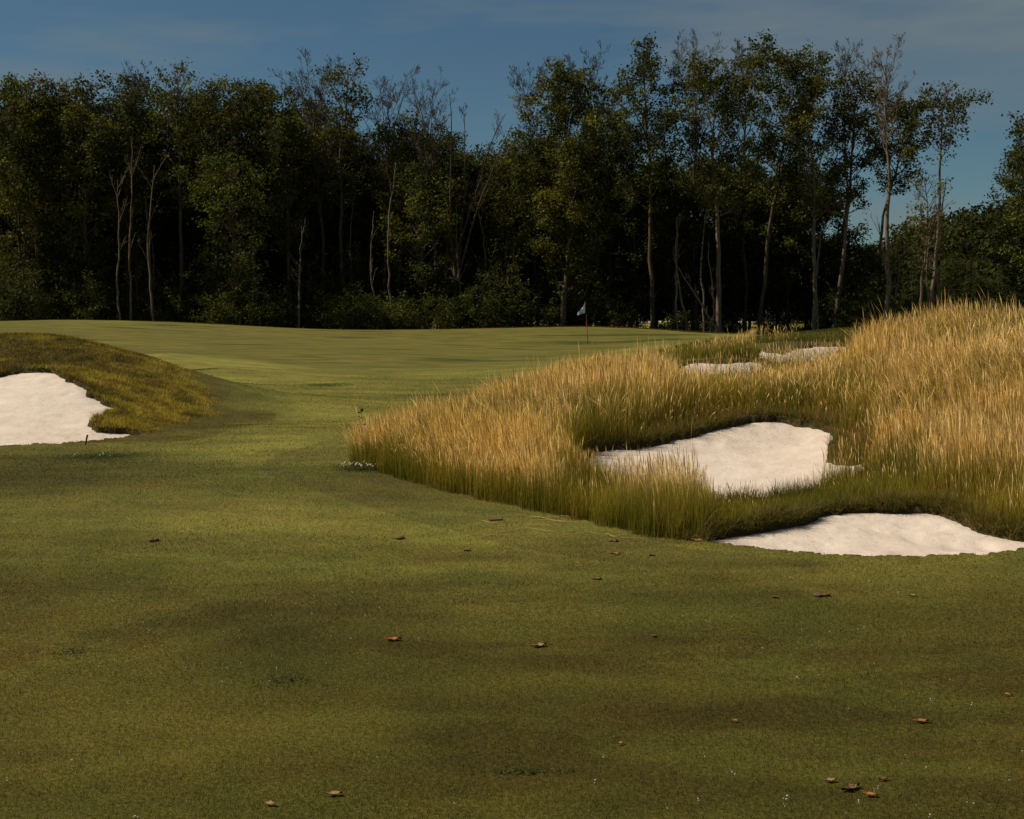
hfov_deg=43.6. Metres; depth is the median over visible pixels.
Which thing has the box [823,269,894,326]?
shrub
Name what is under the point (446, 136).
tree
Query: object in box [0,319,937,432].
rough grass
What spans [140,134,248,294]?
tree
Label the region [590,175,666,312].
tree
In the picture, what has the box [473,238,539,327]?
shrub
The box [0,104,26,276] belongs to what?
tree
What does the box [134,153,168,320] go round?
tree
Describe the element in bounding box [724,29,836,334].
tree
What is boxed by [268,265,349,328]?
shrub
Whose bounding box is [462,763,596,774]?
clover patch
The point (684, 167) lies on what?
tree
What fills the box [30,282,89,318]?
shrub
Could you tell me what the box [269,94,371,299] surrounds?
tree
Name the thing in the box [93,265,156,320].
shrub
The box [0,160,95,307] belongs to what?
tree
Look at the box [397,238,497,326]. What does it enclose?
shrub
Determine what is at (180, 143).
tree
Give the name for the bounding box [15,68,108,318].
tree
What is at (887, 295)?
tree
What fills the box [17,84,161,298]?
tree
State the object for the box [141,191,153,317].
tree
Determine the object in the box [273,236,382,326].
shrub
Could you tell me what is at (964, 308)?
shrub
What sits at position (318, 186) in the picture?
tree
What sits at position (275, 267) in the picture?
tree
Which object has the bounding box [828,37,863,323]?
tree
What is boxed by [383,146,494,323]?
tree
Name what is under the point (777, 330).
shrub
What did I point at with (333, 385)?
clover patch
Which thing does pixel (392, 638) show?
dry leaf
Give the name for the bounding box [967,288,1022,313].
shrub
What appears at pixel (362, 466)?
clover patch
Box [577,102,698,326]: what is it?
tree
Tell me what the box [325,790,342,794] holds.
bark scrap
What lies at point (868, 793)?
bark scrap
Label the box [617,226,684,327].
tree
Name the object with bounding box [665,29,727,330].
tree
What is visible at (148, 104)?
tree
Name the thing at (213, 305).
shrub
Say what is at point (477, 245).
tree
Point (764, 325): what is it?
shrub
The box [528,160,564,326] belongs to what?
tree
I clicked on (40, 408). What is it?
sand
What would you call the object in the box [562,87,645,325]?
tree
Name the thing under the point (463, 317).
shrub
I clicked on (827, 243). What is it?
tree
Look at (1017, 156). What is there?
tree
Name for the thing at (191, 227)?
tree
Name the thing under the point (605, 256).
tree
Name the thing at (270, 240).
tree
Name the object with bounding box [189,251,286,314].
shrub
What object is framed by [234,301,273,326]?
shrub
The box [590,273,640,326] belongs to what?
shrub
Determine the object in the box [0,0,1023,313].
sky
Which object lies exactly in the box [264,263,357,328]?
shrub
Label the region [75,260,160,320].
shrub
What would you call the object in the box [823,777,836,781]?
bark scrap
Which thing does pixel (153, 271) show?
tree
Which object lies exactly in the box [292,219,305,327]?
tree
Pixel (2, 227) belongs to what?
tree
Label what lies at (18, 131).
tree
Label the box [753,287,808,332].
shrub
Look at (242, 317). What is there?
shrub
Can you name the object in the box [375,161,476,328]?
tree
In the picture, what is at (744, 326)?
tree
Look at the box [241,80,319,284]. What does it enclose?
tree
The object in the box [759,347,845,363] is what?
sand
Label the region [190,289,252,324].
shrub
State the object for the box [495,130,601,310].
tree
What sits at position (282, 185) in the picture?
tree
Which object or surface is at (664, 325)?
shrub
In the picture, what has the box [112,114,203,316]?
tree
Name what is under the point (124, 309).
shrub
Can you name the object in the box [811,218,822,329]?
tree
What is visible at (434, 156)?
tree
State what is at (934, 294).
shrub
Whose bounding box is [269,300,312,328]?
shrub
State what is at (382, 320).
shrub
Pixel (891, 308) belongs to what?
shrub
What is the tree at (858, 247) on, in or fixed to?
on the ground at (324, 353)
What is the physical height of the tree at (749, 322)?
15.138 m
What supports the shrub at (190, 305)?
on the ground at (324, 353)
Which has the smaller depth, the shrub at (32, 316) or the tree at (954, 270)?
the shrub at (32, 316)
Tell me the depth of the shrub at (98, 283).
104.02 m
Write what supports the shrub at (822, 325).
on the ground at (324, 353)
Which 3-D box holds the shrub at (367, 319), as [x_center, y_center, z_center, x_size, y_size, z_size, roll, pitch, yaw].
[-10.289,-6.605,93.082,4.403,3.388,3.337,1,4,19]
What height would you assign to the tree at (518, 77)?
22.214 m
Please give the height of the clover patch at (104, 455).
0.049 m
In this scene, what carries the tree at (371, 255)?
on the ground at (324, 353)
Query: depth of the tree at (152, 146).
103.44 m
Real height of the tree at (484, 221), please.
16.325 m
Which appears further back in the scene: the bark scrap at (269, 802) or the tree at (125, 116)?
the tree at (125, 116)
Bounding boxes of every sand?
[0,373,128,444]
[586,422,859,498]
[683,362,764,374]
[711,513,1023,556]
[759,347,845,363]
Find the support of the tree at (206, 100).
on the ground at (324, 353)
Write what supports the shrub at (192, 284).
on the ground at (324, 353)
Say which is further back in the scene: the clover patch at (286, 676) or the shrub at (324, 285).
the shrub at (324, 285)
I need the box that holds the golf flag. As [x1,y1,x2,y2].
[578,302,588,340]
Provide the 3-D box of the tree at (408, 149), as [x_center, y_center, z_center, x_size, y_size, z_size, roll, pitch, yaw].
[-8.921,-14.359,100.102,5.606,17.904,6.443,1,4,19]
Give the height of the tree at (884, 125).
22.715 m
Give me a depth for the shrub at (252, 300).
93.49 m
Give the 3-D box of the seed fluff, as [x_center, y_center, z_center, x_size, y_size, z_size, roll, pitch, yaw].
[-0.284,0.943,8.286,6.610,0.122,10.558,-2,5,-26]
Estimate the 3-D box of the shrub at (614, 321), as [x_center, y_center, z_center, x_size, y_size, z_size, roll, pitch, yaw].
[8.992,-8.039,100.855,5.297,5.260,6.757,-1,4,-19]
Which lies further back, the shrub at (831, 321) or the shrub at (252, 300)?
the shrub at (831, 321)
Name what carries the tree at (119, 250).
on the ground at (324, 353)
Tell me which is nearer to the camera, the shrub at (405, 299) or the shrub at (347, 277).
the shrub at (405, 299)
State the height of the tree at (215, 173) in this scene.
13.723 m
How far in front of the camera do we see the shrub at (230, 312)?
92.09 m
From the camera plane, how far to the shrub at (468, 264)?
99.26 m
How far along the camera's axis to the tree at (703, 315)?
98.55 m
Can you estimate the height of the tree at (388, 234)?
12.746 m
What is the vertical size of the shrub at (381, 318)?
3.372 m
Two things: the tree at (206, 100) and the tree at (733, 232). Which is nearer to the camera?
the tree at (206, 100)
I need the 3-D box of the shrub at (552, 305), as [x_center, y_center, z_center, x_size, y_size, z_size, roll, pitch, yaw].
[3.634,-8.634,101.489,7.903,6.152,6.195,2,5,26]
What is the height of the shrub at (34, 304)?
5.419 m
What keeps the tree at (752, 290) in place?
on the ground at (324, 353)
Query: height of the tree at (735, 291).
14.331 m
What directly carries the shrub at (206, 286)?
on the ground at (324, 353)
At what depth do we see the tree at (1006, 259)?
98.72 m
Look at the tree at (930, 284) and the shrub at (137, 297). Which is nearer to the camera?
the shrub at (137, 297)
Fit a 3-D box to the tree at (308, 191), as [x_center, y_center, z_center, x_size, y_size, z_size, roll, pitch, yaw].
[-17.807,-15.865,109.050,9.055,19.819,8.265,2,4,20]
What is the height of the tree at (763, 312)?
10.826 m
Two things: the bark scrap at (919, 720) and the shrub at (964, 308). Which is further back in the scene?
the shrub at (964, 308)
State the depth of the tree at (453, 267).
95.86 m
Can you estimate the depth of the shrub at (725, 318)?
110.22 m
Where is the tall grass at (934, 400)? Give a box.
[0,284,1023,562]
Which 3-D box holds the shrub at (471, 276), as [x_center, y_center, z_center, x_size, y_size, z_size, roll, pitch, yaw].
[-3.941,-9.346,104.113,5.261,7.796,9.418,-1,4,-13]
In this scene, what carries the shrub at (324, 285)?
on the ground at (324, 353)
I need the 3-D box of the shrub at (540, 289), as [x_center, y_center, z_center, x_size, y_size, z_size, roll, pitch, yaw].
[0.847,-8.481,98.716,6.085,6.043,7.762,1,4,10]
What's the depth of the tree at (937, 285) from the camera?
97.82 m
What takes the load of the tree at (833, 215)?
on the ground at (324, 353)
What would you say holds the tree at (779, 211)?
on the ground at (324, 353)
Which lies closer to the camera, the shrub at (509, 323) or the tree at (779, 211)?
the shrub at (509, 323)
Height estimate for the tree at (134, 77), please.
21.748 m
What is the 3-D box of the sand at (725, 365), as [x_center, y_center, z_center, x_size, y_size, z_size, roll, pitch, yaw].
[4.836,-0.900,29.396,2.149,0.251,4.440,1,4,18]
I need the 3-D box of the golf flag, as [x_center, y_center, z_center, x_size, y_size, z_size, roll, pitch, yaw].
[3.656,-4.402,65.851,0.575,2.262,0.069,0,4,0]
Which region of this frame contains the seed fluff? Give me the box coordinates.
[1,473,1023,817]
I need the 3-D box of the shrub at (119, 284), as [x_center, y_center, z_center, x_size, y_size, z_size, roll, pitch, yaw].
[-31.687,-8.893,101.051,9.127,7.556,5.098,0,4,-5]
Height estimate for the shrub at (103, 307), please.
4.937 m
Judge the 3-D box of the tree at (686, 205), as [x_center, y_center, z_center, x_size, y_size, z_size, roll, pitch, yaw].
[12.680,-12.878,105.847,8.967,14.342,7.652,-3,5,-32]
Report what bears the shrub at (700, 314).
on the ground at (324, 353)
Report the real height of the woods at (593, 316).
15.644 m
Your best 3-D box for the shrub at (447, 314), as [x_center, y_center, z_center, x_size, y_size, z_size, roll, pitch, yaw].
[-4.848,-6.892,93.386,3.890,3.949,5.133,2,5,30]
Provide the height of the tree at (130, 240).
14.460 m
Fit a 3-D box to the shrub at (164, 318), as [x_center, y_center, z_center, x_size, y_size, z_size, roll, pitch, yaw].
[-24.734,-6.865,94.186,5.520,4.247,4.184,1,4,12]
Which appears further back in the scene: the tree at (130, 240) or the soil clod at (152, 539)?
the tree at (130, 240)
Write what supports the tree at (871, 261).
on the ground at (324, 353)
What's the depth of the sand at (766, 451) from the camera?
13.92 m
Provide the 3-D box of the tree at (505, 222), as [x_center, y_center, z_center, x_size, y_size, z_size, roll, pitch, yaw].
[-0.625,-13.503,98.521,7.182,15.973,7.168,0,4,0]
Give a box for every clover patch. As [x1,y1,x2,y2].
[52,643,106,655]
[53,450,167,461]
[229,670,338,687]
[277,382,348,386]
[318,460,386,472]
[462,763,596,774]
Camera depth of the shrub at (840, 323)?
102.32 m
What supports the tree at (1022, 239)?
on the ground at (324, 353)
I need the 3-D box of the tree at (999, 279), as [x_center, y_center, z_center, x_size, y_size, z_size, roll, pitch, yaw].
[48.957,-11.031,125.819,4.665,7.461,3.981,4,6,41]
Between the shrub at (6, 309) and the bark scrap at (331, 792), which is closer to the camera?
the bark scrap at (331, 792)
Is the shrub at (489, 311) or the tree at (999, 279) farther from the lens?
the tree at (999, 279)
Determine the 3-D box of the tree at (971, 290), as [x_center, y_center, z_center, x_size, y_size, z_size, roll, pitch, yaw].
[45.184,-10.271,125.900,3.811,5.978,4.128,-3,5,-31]
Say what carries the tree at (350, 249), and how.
on the ground at (324, 353)
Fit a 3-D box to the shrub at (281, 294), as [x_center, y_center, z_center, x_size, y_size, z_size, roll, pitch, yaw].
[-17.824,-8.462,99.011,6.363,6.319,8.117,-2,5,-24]
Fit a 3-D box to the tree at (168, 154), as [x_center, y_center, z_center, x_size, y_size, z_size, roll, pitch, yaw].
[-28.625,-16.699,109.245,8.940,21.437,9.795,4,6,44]
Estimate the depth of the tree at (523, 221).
102.89 m
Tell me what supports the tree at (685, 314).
on the ground at (324, 353)
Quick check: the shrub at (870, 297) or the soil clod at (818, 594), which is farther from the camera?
the shrub at (870, 297)
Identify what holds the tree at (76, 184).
on the ground at (324, 353)
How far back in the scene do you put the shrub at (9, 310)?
92.52 m
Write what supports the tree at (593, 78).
on the ground at (324, 353)
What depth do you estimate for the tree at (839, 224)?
112.13 m
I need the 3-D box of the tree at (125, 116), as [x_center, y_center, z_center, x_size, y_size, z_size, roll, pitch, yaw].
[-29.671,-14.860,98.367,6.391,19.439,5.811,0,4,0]
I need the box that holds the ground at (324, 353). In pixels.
[0,317,1023,818]
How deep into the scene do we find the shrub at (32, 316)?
97.64 m
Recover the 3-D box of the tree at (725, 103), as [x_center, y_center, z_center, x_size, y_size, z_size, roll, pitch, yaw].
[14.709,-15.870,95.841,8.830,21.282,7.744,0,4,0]
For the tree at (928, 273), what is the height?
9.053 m
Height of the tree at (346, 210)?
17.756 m
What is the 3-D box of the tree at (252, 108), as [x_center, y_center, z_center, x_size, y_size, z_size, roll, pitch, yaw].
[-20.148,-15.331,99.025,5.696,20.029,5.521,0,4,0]
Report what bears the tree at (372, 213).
on the ground at (324, 353)
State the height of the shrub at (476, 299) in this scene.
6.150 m
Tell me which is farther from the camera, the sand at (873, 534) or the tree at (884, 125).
the tree at (884, 125)
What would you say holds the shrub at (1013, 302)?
on the ground at (324, 353)
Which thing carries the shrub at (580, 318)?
on the ground at (324, 353)
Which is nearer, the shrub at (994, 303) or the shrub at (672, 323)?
the shrub at (672, 323)
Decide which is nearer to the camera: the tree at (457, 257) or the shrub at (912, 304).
the tree at (457, 257)
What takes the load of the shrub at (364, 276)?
on the ground at (324, 353)
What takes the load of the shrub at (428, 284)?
on the ground at (324, 353)
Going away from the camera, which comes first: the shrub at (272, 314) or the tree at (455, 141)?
the shrub at (272, 314)
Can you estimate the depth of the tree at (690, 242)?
103.34 m
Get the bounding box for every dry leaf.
[385,637,400,640]
[531,642,546,646]
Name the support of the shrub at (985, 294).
on the ground at (324, 353)
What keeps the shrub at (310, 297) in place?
on the ground at (324, 353)
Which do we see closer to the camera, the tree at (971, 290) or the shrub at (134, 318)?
the shrub at (134, 318)
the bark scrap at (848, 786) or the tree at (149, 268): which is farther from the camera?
the tree at (149, 268)
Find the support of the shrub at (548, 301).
on the ground at (324, 353)
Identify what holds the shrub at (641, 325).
on the ground at (324, 353)
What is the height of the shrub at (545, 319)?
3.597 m
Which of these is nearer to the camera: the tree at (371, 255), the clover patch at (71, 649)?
the clover patch at (71, 649)
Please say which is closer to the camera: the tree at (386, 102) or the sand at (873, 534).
the sand at (873, 534)
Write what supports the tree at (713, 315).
on the ground at (324, 353)
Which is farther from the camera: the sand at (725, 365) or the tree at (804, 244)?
the tree at (804, 244)
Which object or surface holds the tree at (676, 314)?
on the ground at (324, 353)
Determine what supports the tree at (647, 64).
on the ground at (324, 353)
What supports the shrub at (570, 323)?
on the ground at (324, 353)
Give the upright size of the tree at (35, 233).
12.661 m
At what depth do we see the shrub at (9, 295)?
94.11 m
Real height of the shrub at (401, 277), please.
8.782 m
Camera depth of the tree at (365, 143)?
105.44 m
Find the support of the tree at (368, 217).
on the ground at (324, 353)
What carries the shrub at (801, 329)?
on the ground at (324, 353)
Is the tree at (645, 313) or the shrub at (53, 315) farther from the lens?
the tree at (645, 313)
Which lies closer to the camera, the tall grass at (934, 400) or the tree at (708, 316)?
the tall grass at (934, 400)
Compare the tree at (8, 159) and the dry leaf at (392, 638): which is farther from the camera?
the tree at (8, 159)
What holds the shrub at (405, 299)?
on the ground at (324, 353)
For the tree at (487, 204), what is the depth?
105.08 m
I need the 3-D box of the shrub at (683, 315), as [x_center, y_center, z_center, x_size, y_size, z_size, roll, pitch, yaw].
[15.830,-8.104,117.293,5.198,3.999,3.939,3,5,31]
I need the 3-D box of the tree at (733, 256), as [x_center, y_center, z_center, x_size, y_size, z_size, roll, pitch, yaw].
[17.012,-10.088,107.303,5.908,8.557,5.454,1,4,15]
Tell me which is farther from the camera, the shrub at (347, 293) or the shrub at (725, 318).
the shrub at (725, 318)
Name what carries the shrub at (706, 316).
on the ground at (324, 353)
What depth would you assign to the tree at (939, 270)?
99.14 m
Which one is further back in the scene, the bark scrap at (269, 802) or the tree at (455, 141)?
the tree at (455, 141)
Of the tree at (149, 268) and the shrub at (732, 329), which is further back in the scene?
the shrub at (732, 329)
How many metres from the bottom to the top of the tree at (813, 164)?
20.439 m
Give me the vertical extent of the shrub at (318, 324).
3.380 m
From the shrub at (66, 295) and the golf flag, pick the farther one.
the shrub at (66, 295)
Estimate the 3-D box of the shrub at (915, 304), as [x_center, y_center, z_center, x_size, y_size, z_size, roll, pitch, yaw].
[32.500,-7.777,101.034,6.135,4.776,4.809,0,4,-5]
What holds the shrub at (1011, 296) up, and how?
on the ground at (324, 353)
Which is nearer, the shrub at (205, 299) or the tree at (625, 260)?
the shrub at (205, 299)
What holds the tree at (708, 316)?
on the ground at (324, 353)
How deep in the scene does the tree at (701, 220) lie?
106.21 m
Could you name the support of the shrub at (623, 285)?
on the ground at (324, 353)
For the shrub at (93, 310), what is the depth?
94.43 m
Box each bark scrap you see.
[264,800,275,804]
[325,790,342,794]
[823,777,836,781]
[841,782,859,789]
[863,791,877,795]
[913,718,928,721]
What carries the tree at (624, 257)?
on the ground at (324, 353)
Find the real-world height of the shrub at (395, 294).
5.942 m
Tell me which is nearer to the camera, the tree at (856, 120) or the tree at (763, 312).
the tree at (856, 120)
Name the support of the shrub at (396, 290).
on the ground at (324, 353)
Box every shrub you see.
[0,242,56,320]
[0,268,62,320]
[0,269,37,318]
[0,272,27,320]
[1,258,85,320]
[15,300,69,319]
[27,280,94,319]
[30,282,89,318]
[41,234,114,319]
[46,268,131,319]
[49,283,102,315]
[63,252,171,319]
[69,284,146,319]
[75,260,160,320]
[76,256,122,314]
[88,284,155,319]
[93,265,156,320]
[107,273,178,320]
[117,302,158,320]
[123,241,233,323]
[136,280,211,321]
[140,287,208,322]
[141,241,227,322]
[159,270,244,323]
[172,256,223,318]
[172,259,273,318]
[182,284,247,323]
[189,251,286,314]
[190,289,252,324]
[192,253,256,322]
[203,275,269,322]
[206,290,256,325]
[232,307,257,325]
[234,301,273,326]
[236,256,325,326]
[242,288,291,326]
[247,279,314,326]
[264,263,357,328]
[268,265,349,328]
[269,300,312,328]
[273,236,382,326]
[296,280,364,328]
[301,245,391,328]
[301,280,362,329]
[302,306,339,328]
[313,240,401,324]
[314,288,374,329]
[315,252,411,308]
[331,287,391,329]
[345,295,391,329]
[354,261,438,318]
[355,301,402,329]
[357,290,417,329]
[361,291,413,329]
[363,272,431,327]
[375,239,447,326]
[377,250,480,328]
[379,290,440,329]
[395,304,425,329]
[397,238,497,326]
[416,291,468,328]
[427,261,523,328]
[432,287,480,328]
[434,259,530,327]
[438,248,497,324]
[447,270,524,327]
[461,254,563,327]
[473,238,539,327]
[476,279,536,327]
[478,258,560,326]
[505,262,598,326]
[510,229,638,325]
[511,292,565,326]
[540,276,600,325]
[554,275,625,326]
[585,272,662,327]
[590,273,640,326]
[626,315,645,327]
[655,317,675,329]
[660,308,698,330]
[665,309,704,330]
[680,293,734,330]
[688,307,714,328]
[695,312,732,331]
[702,297,742,331]
[715,313,744,332]
[749,311,784,334]
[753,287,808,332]
[765,318,786,334]
[785,323,809,331]
[804,315,827,330]
[808,301,843,328]
[811,268,903,327]
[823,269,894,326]
[826,318,855,327]
[855,295,924,326]
[874,287,943,322]
[879,280,952,321]
[898,275,965,315]
[942,290,1002,316]
[942,291,997,313]
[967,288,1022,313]
[972,283,1023,315]
[1001,284,1023,309]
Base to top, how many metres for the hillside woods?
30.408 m
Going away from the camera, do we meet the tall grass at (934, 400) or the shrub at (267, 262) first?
the tall grass at (934, 400)
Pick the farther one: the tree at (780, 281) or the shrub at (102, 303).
the tree at (780, 281)
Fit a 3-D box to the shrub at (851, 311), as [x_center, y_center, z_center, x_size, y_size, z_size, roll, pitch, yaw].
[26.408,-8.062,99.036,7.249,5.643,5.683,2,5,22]
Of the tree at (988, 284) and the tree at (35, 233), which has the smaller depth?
the tree at (35, 233)
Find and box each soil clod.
[147,538,158,541]
[811,592,830,596]
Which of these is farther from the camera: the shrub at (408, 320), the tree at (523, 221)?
the tree at (523, 221)
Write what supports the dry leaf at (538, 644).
on the ground at (324, 353)
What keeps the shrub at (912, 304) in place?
on the ground at (324, 353)
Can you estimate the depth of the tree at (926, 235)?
92.73 m
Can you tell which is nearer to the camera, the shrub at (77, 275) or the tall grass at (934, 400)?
the tall grass at (934, 400)
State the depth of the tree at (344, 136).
98.25 m
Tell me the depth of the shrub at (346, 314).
92.11 m
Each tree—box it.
[0,72,73,320]
[0,75,71,311]
[0,99,106,299]
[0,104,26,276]
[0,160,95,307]
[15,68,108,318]
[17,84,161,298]
[28,96,100,255]
[28,174,39,319]
[42,72,126,316]
[76,115,210,310]
[81,68,186,296]
[91,86,164,313]
[108,168,128,320]
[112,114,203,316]
[117,60,151,302]
[124,139,141,320]
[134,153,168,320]
[138,89,213,277]
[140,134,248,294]
[141,57,214,321]
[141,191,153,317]
[150,232,157,311]
[159,90,255,287]
[162,92,310,300]
[168,148,284,307]
[176,74,254,320]
[181,74,292,310]
[221,77,288,308]
[240,148,333,308]
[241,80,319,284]
[245,108,330,310]
[250,110,355,313]
[267,48,344,316]
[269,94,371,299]
[289,116,402,299]
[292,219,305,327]
[294,131,382,296]
[301,53,383,324]
[341,146,408,281]
[342,162,454,306]
[344,200,354,302]
[356,67,421,303]
[362,111,437,327]
[363,139,467,294]
[364,119,488,304]
[369,213,377,301]
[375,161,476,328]
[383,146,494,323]
[383,164,395,306]
[394,94,511,325]
[400,65,458,328]
[421,131,467,160]
[423,140,510,299]
[454,209,467,327]
[459,128,547,304]
[461,150,542,283]
[463,154,539,313]
[472,138,566,326]
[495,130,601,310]
[500,56,630,325]
[507,55,553,326]
[527,160,612,297]
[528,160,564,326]
[540,146,641,309]
[562,40,611,324]
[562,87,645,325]
[576,165,658,326]
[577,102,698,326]
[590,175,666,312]
[604,204,665,327]
[611,31,689,328]
[615,168,711,328]
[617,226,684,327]
[636,221,708,315]
[651,153,740,326]
[653,48,773,331]
[661,205,734,330]
[664,158,741,330]
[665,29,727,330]
[672,214,687,330]
[673,211,682,329]
[673,251,718,331]
[687,152,780,317]
[689,238,749,304]
[690,170,780,330]
[700,156,801,330]
[700,207,706,331]
[707,238,720,331]
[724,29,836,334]
[728,38,768,332]
[728,183,797,332]
[739,173,827,331]
[739,227,810,325]
[742,223,780,330]
[750,152,871,323]
[754,177,822,328]
[771,70,849,330]
[781,184,858,322]
[789,226,869,329]
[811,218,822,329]
[818,68,885,328]
[821,237,883,316]
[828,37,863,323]
[829,242,883,307]
[850,245,906,324]
[857,32,917,323]
[859,86,940,321]
[870,212,893,321]
[899,167,956,319]
[909,80,992,311]
[913,278,953,304]
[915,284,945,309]
[926,219,934,316]
[929,184,945,311]
[937,257,980,317]
[938,235,943,314]
[954,275,990,311]
[968,275,1006,312]
[984,143,1023,309]
[988,259,1023,309]
[991,110,1023,295]
[1002,184,1023,271]
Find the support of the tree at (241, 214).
on the ground at (324, 353)
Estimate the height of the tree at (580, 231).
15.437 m
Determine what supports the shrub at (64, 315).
on the ground at (324, 353)
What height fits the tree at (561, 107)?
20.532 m
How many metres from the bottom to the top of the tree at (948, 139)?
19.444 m
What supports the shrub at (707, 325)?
on the ground at (324, 353)
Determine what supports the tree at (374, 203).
on the ground at (324, 353)
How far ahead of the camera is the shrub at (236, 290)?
93.14 m
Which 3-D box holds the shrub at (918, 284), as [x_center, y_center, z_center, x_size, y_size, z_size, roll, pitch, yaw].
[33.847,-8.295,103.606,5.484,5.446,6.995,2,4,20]
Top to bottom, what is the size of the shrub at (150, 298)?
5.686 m
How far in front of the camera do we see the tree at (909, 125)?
101.53 m
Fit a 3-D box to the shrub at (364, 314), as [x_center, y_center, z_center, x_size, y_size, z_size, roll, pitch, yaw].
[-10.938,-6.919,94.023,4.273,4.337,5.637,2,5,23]
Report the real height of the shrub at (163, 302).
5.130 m
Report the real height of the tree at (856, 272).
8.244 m
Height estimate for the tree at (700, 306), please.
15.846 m
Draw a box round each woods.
[30,291,768,320]
[781,200,1023,324]
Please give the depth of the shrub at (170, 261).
101.87 m
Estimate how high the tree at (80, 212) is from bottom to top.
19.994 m
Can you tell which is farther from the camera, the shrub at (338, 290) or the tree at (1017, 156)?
the shrub at (338, 290)
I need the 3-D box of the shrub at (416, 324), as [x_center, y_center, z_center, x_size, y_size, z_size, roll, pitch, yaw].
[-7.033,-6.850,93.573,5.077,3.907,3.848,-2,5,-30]

